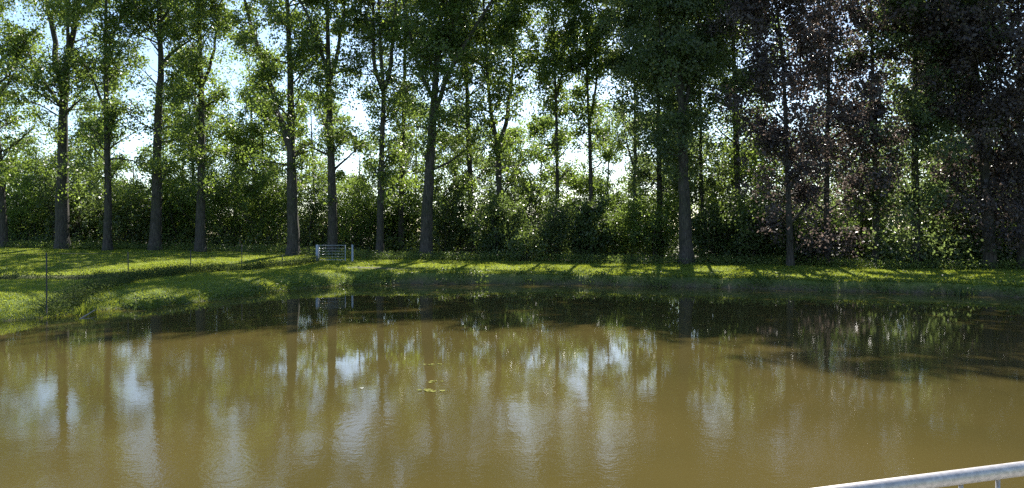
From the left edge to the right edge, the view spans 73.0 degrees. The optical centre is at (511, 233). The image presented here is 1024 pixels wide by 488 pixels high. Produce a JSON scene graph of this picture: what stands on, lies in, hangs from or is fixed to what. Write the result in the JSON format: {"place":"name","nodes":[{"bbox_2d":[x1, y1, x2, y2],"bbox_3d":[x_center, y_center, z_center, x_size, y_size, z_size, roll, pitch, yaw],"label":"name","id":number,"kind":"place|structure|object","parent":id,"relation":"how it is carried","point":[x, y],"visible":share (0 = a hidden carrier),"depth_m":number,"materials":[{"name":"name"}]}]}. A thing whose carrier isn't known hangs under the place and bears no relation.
{"place":"outdoors","nodes":[
{"label":"outdoors","id":0,"kind":"place"},
{"bbox_2d":[0,284,1023,487],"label":"water","id":1,"kind":"structure","parent":0,"point":[573,386],"depth_m":13.73,"materials":[{"name":"brown liquid"}]},
{"bbox_2d":[418,389,444,391],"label":"floating leaves","id":2,"kind":"object","parent":1,"relation":"on","point":[428,390],"visible":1,"depth_m":13.60,"materials":[{"name":"yellow plant"}]},
{"bbox_2d":[955,283,966,295],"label":"reed clump","id":3,"kind":"object","parent":1,"relation":"on","point":[960,291],"visible":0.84,"depth_m":34.44,"materials":[{"name":"green plant"}]},
{"bbox_2d":[0,239,1023,321],"bbox_3d":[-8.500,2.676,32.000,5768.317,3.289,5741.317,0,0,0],"label":"ground","id":4,"kind":"structure","parent":0,"point":[423,278],"depth_m":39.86,"materials":[{"name":"green plant"}]},
{"bbox_2d":[0,0,72,247],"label":"poplar tree","id":5,"kind":"object","parent":4,"relation":"on","point":[14,41],"visible":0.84,"depth_m":60.36,"materials":[{"name":"green plant"}]},
{"bbox_2d":[1,126,73,232],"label":"young tree","id":6,"kind":"object","parent":4,"relation":"on","point":[30,152],"visible":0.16,"depth_m":68.80,"materials":[{"name":"green plant"}]},
{"bbox_2d":[4,164,72,240],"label":"shrub","id":7,"kind":"object","parent":4,"relation":"on","point":[15,218],"visible":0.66,"depth_m":64.55,"materials":[{"name":"green plant"}]},
{"bbox_2d":[0,0,133,248],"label":"poplar tree","id":8,"kind":"object","parent":4,"relation":"on","point":[61,194],"visible":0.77,"depth_m":59.46,"materials":[{"name":"green plant"}]},
{"bbox_2d":[20,151,121,241],"bbox_3d":[-41.840,-3.341,65.158,8.597,9.656,8.830,0,0,0],"label":"shrub","id":9,"kind":"object","parent":4,"relation":"on","point":[75,216],"visible":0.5,"depth_m":64.84,"materials":[{"name":"green plant"}]},
{"bbox_2d":[26,113,118,211],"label":"young tree","id":10,"kind":"object","parent":4,"relation":"on","point":[75,137],"visible":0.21,"depth_m":71.21,"materials":[{"name":"green plant"}]},
{"bbox_2d":[74,301,98,315],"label":"reed clump","id":11,"kind":"object","parent":4,"relation":"on","point":[84,309],"visible":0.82,"depth_m":26.69,"materials":[{"name":"green plant"}]},
{"bbox_2d":[8,0,173,250],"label":"poplar tree","id":12,"kind":"object","parent":4,"relation":"on","point":[110,114],"visible":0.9,"depth_m":58.13,"materials":[{"name":"green plant"}]},
{"bbox_2d":[49,65,144,225],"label":"young tree","id":13,"kind":"object","parent":4,"relation":"on","point":[92,96],"visible":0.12,"depth_m":73.87,"materials":[{"name":"green plant"}]},
{"bbox_2d":[75,175,169,244],"bbox_3d":[-35.459,-2.051,63.773,5.998,6.943,7.739,0,0,44],"label":"shrub","id":14,"kind":"object","parent":4,"relation":"on","point":[127,219],"visible":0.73,"depth_m":63.09,"materials":[{"name":"green plant"}]},
{"bbox_2d":[87,141,172,235],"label":"young tree","id":15,"kind":"object","parent":4,"relation":"on","point":[124,167],"visible":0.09,"depth_m":69.94,"materials":[{"name":"green plant"}]},
{"bbox_2d":[66,0,226,250],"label":"poplar tree","id":16,"kind":"object","parent":4,"relation":"on","point":[155,236],"visible":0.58,"depth_m":59.52,"materials":[{"name":"green plant"}]},
{"bbox_2d":[144,298,162,308],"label":"reed clump","id":17,"kind":"object","parent":4,"relation":"on","point":[158,303],"visible":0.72,"depth_m":28.79,"materials":[{"name":"green plant"}]},
{"bbox_2d":[0,245,312,315],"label":"wire fence","id":18,"kind":"object","parent":4,"relation":"on","point":[46,253],"visible":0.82,"depth_m":28.83,"materials":[{"name":"grey metal"}]},
{"bbox_2d":[0,254,329,317],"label":"fence weeds","id":19,"kind":"object","parent":4,"relation":"on","point":[116,278],"visible":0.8,"depth_m":35.19,"materials":[{"name":"green plant"}]},
{"bbox_2d":[135,164,214,242],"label":"shrub","id":20,"kind":"object","parent":4,"relation":"on","point":[171,215],"visible":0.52,"depth_m":64.98,"materials":[{"name":"green plant"}]},
{"bbox_2d":[139,104,224,220],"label":"young tree","id":21,"kind":"object","parent":4,"relation":"on","point":[167,154],"visible":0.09,"depth_m":68.98,"materials":[{"name":"green plant"}]},
{"bbox_2d":[126,42,238,239],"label":"young tree","id":22,"kind":"object","parent":4,"relation":"on","point":[207,139],"visible":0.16,"depth_m":67.07,"materials":[{"name":"green plant"}]},
{"bbox_2d":[116,0,272,251],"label":"poplar tree","id":23,"kind":"object","parent":4,"relation":"on","point":[207,11],"visible":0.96,"depth_m":58.35,"materials":[{"name":"green plant"}]},
{"bbox_2d":[162,147,280,244],"bbox_3d":[-26.224,-3.265,65.516,11.126,9.896,10.117,0,0,0],"label":"shrub","id":24,"kind":"object","parent":4,"relation":"on","point":[223,213],"visible":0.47,"depth_m":63.96,"materials":[{"name":"green plant"}]},
{"bbox_2d":[206,113,273,230],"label":"young tree","id":25,"kind":"object","parent":4,"relation":"on","point":[226,155],"visible":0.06,"depth_m":71.14,"materials":[{"name":"green plant"}]},
{"bbox_2d":[209,39,294,244],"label":"young tree","id":26,"kind":"object","parent":4,"relation":"on","point":[244,93],"visible":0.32,"depth_m":69.91,"materials":[{"name":"green plant"}]},
{"bbox_2d":[211,90,314,239],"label":"young tree","id":27,"kind":"object","parent":4,"relation":"on","point":[256,129],"visible":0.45,"depth_m":67.89,"materials":[{"name":"green plant"}]},
{"bbox_2d":[223,153,308,246],"bbox_3d":[-22.780,-2.856,63.599,7.992,9.136,7.564,0,0,26],"label":"shrub","id":28,"kind":"object","parent":4,"relation":"on","point":[267,220],"visible":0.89,"depth_m":63.20,"materials":[{"name":"green plant"}]},
{"bbox_2d":[215,0,352,255],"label":"poplar tree","id":29,"kind":"object","parent":4,"relation":"on","point":[270,66],"visible":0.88,"depth_m":56.54,"materials":[{"name":"green plant"}]},
{"bbox_2d":[267,87,353,213],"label":"young tree","id":30,"kind":"object","parent":4,"relation":"on","point":[307,99],"visible":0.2,"depth_m":71.63,"materials":[{"name":"green plant"}]},
{"bbox_2d":[277,161,345,246],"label":"shrub","id":31,"kind":"object","parent":4,"relation":"on","point":[313,212],"visible":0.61,"depth_m":63.30,"materials":[{"name":"green plant"}]},
{"bbox_2d":[251,0,378,255],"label":"poplar tree","id":32,"kind":"object","parent":4,"relation":"on","point":[331,141],"visible":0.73,"depth_m":56.56,"materials":[{"name":"green plant"}]},
{"bbox_2d":[316,245,318,260],"bbox_3d":[-14.085,1.532,50.000,0.198,1.419,0.198,0,0,0],"label":"gate post","id":33,"kind":"object","parent":4,"relation":"on","point":[317,249],"visible":0.7,"depth_m":49.92,"materials":[{"name":"paint"}]},
{"bbox_2d":[319,245,345,260],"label":"field gate","id":34,"kind":"structure","parent":33,"relation":"attached to","point":[333,245],"depth_m":49.98,"materials":[{"name":"metal"}]},
{"bbox_2d":[8,172,678,256],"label":"undergrowth","id":35,"kind":"object","parent":4,"relation":"on","point":[411,245],"visible":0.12,"depth_m":63.66,"materials":[{"name":"green plant"}]},
{"bbox_2d":[351,245,352,260],"bbox_3d":[-11.601,1.544,50.300,0.139,1.443,0.139,0,0,0],"label":"gate post","id":36,"kind":"object","parent":4,"relation":"on","point":[351,252],"visible":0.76,"depth_m":50.25,"materials":[{"name":"paint"}]},
{"bbox_2d":[310,173,395,252],"bbox_3d":[-14.401,-1.794,63.496,7.132,7.399,6.984,0,0,-34],"label":"shrub","id":37,"kind":"object","parent":4,"relation":"on","point":[358,226],"visible":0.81,"depth_m":62.47,"materials":[{"name":"green plant"}]},
{"bbox_2d":[308,129,412,231],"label":"young tree","id":38,"kind":"object","parent":4,"relation":"on","point":[339,174],"visible":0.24,"depth_m":69.44,"materials":[{"name":"green plant"}]},
{"bbox_2d":[304,0,443,256],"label":"poplar tree","id":39,"kind":"object","parent":4,"relation":"on","point":[383,176],"visible":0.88,"depth_m":56.43,"materials":[{"name":"green plant"}]},
{"bbox_2d":[356,178,435,252],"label":"shrub","id":40,"kind":"object","parent":4,"relation":"on","point":[396,217],"visible":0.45,"depth_m":66.05,"materials":[{"name":"green plant"}]},
{"bbox_2d":[356,0,443,251],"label":"poplar tree","id":41,"kind":"object","parent":4,"relation":"on","point":[401,220],"visible":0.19,"depth_m":63.74,"materials":[{"name":"green plant"}]},
{"bbox_2d":[368,98,450,207],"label":"young tree","id":42,"kind":"object","parent":4,"relation":"on","point":[416,151],"visible":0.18,"depth_m":71.95,"materials":[{"name":"green plant"}]},
{"bbox_2d":[364,0,516,258],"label":"poplar tree","id":43,"kind":"object","parent":4,"relation":"on","point":[436,30],"visible":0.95,"depth_m":54.08,"materials":[{"name":"green plant"}]},
{"bbox_2d":[415,100,500,211],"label":"young tree","id":44,"kind":"object","parent":4,"relation":"on","point":[461,162],"visible":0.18,"depth_m":69.97,"materials":[{"name":"green plant"}]},
{"bbox_2d":[406,170,510,256],"bbox_3d":[-4.640,-1.716,59.825,9.281,7.684,5.597,0,0,0],"label":"shrub","id":45,"kind":"object","parent":4,"relation":"on","point":[451,235],"visible":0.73,"depth_m":59.32,"materials":[{"name":"green plant"}]},
{"bbox_2d":[406,0,524,254],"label":"poplar tree","id":46,"kind":"object","parent":4,"relation":"on","point":[481,174],"visible":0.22,"depth_m":61.80,"materials":[{"name":"green plant"}]},
{"bbox_2d":[426,0,555,223],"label":"poplar tree","id":47,"kind":"object","parent":4,"relation":"on","point":[508,38],"visible":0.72,"depth_m":55.67,"materials":[{"name":"green plant"}]},
{"bbox_2d":[459,182,534,254],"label":"shrub","id":48,"kind":"object","parent":4,"relation":"on","point":[492,234],"visible":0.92,"depth_m":54.88,"materials":[{"name":"green plant"}]},
{"bbox_2d":[473,119,543,210],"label":"young tree","id":49,"kind":"object","parent":4,"relation":"on","point":[508,163],"visible":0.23,"depth_m":70.67,"materials":[{"name":"green plant"}]},
{"bbox_2d":[0,239,1023,269],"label":"wood edge weeds","id":50,"kind":"object","parent":4,"relation":"on","point":[492,256],"visible":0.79,"depth_m":51.92,"materials":[{"name":"green plant"}]},
{"bbox_2d":[0,269,1023,321],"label":"bank grass","id":51,"kind":"structure","parent":4,"relation":"on","point":[45,316],"depth_m":35.53,"materials":[{"name":"green plant"}]},
{"bbox_2d":[487,225,552,260],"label":"pale bush","id":52,"kind":"object","parent":4,"relation":"on","point":[524,245],"visible":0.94,"depth_m":51.85,"materials":[{"name":"green plant"}]},
{"bbox_2d":[487,152,576,236],"bbox_3d":[1.497,-2.756,67.881,8.949,9.851,11.868,0,0,0],"label":"young tree","id":53,"kind":"object","parent":4,"relation":"on","point":[532,198],"visible":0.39,"depth_m":64.99,"materials":[{"name":"green plant"}]},
{"bbox_2d":[502,111,585,228],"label":"young tree","id":54,"kind":"object","parent":4,"relation":"on","point":[541,159],"visible":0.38,"depth_m":68.96,"materials":[{"name":"green plant"}]},
{"bbox_2d":[524,199,586,259],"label":"shrub","id":55,"kind":"object","parent":4,"relation":"on","point":[553,228],"visible":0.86,"depth_m":53.79,"materials":[{"name":"green plant"}]},
{"bbox_2d":[495,0,616,219],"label":"poplar tree","id":56,"kind":"object","parent":4,"relation":"on","point":[547,75],"visible":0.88,"depth_m":57.05,"materials":[{"name":"green plant"}]},
{"bbox_2d":[109,266,1023,310],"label":"bank weeds","id":57,"kind":"object","parent":4,"relation":"on","point":[250,292],"visible":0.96,"depth_m":38.43,"materials":[{"name":"green plant"}]},
{"bbox_2d":[526,169,625,212],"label":"young tree","id":58,"kind":"object","parent":4,"relation":"on","point":[579,181],"visible":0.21,"depth_m":69.52,"materials":[{"name":"green plant"}]},
{"bbox_2d":[526,0,639,201],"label":"poplar tree","id":59,"kind":"object","parent":4,"relation":"on","point":[592,39],"visible":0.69,"depth_m":57.10,"materials":[{"name":"green plant"}]},
{"bbox_2d":[553,186,621,260],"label":"shrub","id":60,"kind":"object","parent":4,"relation":"on","point":[592,234],"visible":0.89,"depth_m":53.58,"materials":[{"name":"green plant"}]},
{"bbox_2d":[567,97,641,210],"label":"young tree","id":61,"kind":"object","parent":4,"relation":"on","point":[604,132],"visible":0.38,"depth_m":72.05,"materials":[{"name":"green plant"}]},
{"bbox_2d":[593,197,644,260],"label":"shrub","id":62,"kind":"object","parent":4,"relation":"on","point":[618,245],"visible":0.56,"depth_m":54.81,"materials":[{"name":"green plant"}]},
{"bbox_2d":[594,171,655,252],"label":"young tree","id":63,"kind":"object","parent":4,"relation":"on","point":[611,201],"visible":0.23,"depth_m":70.89,"materials":[{"name":"green plant"}]},
{"bbox_2d":[569,0,688,255],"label":"poplar tree","id":64,"kind":"object","parent":4,"relation":"on","point":[622,142],"visible":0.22,"depth_m":59.64,"materials":[{"name":"green plant"}]},
{"bbox_2d":[620,183,678,260],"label":"shrub","id":65,"kind":"object","parent":4,"relation":"on","point":[656,237],"visible":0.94,"depth_m":53.74,"materials":[{"name":"green plant"}]},
{"bbox_2d":[587,0,725,258],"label":"poplar tree","id":66,"kind":"object","parent":4,"relation":"on","point":[639,173],"visible":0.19,"depth_m":55.43,"materials":[{"name":"green plant"}]},
{"bbox_2d":[621,109,719,215],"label":"young tree","id":67,"kind":"object","parent":4,"relation":"on","point":[626,152],"visible":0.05,"depth_m":67.21,"materials":[{"name":"green plant"}]},
{"bbox_2d":[587,0,771,263],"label":"poplar tree","id":68,"kind":"object","parent":4,"relation":"on","point":[683,50],"visible":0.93,"depth_m":48.84,"materials":[{"name":"green plant"}]},
{"bbox_2d":[634,0,773,257],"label":"poplar tree","id":69,"kind":"object","parent":4,"relation":"on","point":[710,181],"visible":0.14,"depth_m":55.09,"materials":[{"name":"green plant"}]},
{"bbox_2d":[691,189,749,261],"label":"shrub","id":70,"kind":"object","parent":4,"relation":"on","point":[704,237],"visible":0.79,"depth_m":51.33,"materials":[{"name":"green plant"}]},
{"bbox_2d":[655,0,803,259],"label":"poplar tree","id":71,"kind":"object","parent":4,"relation":"on","point":[737,172],"visible":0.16,"depth_m":53.19,"materials":[{"name":"green plant"}]},
{"bbox_2d":[713,192,784,263],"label":"shrub","id":72,"kind":"object","parent":4,"relation":"on","point":[751,242],"visible":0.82,"depth_m":49.10,"materials":[{"name":"green plant"}]},
{"bbox_2d":[695,0,877,265],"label":"bronze leaved tree","id":73,"kind":"object","parent":4,"relation":"on","point":[752,13],"visible":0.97,"depth_m":45.11,"materials":[{"name":"purple plant"}]},
{"bbox_2d":[761,190,870,263],"bbox_3d":[20.690,-0.318,47.791,6.841,5.518,6.306,0,0,0],"label":"shrub","id":74,"kind":"object","parent":4,"relation":"on","point":[796,223],"visible":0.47,"depth_m":47.10,"materials":[{"name":"green plant"}]},
{"bbox_2d":[751,0,913,265],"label":"bronze leaved tree","id":75,"kind":"object","parent":4,"relation":"on","point":[829,97],"visible":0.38,"depth_m":45.85,"materials":[{"name":"purple plant"}]},
{"bbox_2d":[656,75,1023,268],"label":"woods","id":76,"kind":"object","parent":4,"relation":"on","point":[965,249],"visible":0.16,"depth_m":49.59,"materials":[{"name":"green plant"}]},
{"bbox_2d":[819,160,902,262],"bbox_3d":[25.954,-1.630,50.207,5.675,7.810,7.366,0,0,0],"label":"shrub","id":77,"kind":"object","parent":4,"relation":"on","point":[866,225],"visible":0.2,"depth_m":50.51,"materials":[{"name":"green plant"}]},
{"bbox_2d":[791,0,969,266],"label":"bronze leaved tree","id":78,"kind":"object","parent":4,"relation":"on","point":[873,89],"visible":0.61,"depth_m":44.39,"materials":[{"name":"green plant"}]},
{"bbox_2d":[831,0,1019,268],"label":"dark tree","id":79,"kind":"object","parent":4,"relation":"on","point":[918,194],"visible":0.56,"depth_m":43.66,"materials":[{"name":"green plant"}]},
{"bbox_2d":[870,202,980,258],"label":"shrub","id":80,"kind":"object","parent":4,"relation":"on","point":[927,226],"visible":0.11,"depth_m":47.36,"materials":[{"name":"green plant"}]},
{"bbox_2d":[859,0,1023,268],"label":"dark tree","id":81,"kind":"object","parent":4,"relation":"on","point":[969,40],"visible":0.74,"depth_m":42.12,"materials":[{"name":"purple plant"}]},
{"bbox_2d":[863,0,1023,234],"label":"dark tree","id":82,"kind":"object","parent":4,"relation":"on","point":[974,173],"visible":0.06,"depth_m":47.52,"materials":[{"name":"green plant"}]},
{"bbox_2d":[904,0,1023,268],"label":"dark tree","id":83,"kind":"object","parent":4,"relation":"on","point":[1016,158],"visible":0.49,"depth_m":42.34,"materials":[{"name":"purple plant"}]},
{"bbox_2d":[970,208,1016,260],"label":"shrub","id":84,"kind":"object","parent":4,"relation":"on","point":[1015,224],"visible":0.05,"depth_m":45.10,"materials":[{"name":"green plant"}]},
{"bbox_2d":[0,0,1023,232],"label":"sky","id":85,"kind":"structure","parent":0,"point":[359,114],"materials":[{"name":"white"}]},
{"bbox_2d":[816,461,1023,487],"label":"railing","id":86,"kind":"object","parent":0,"point":[961,477],"visible":1,"depth_m":1.99,"materials":[{"name":"metal"}]}
]}

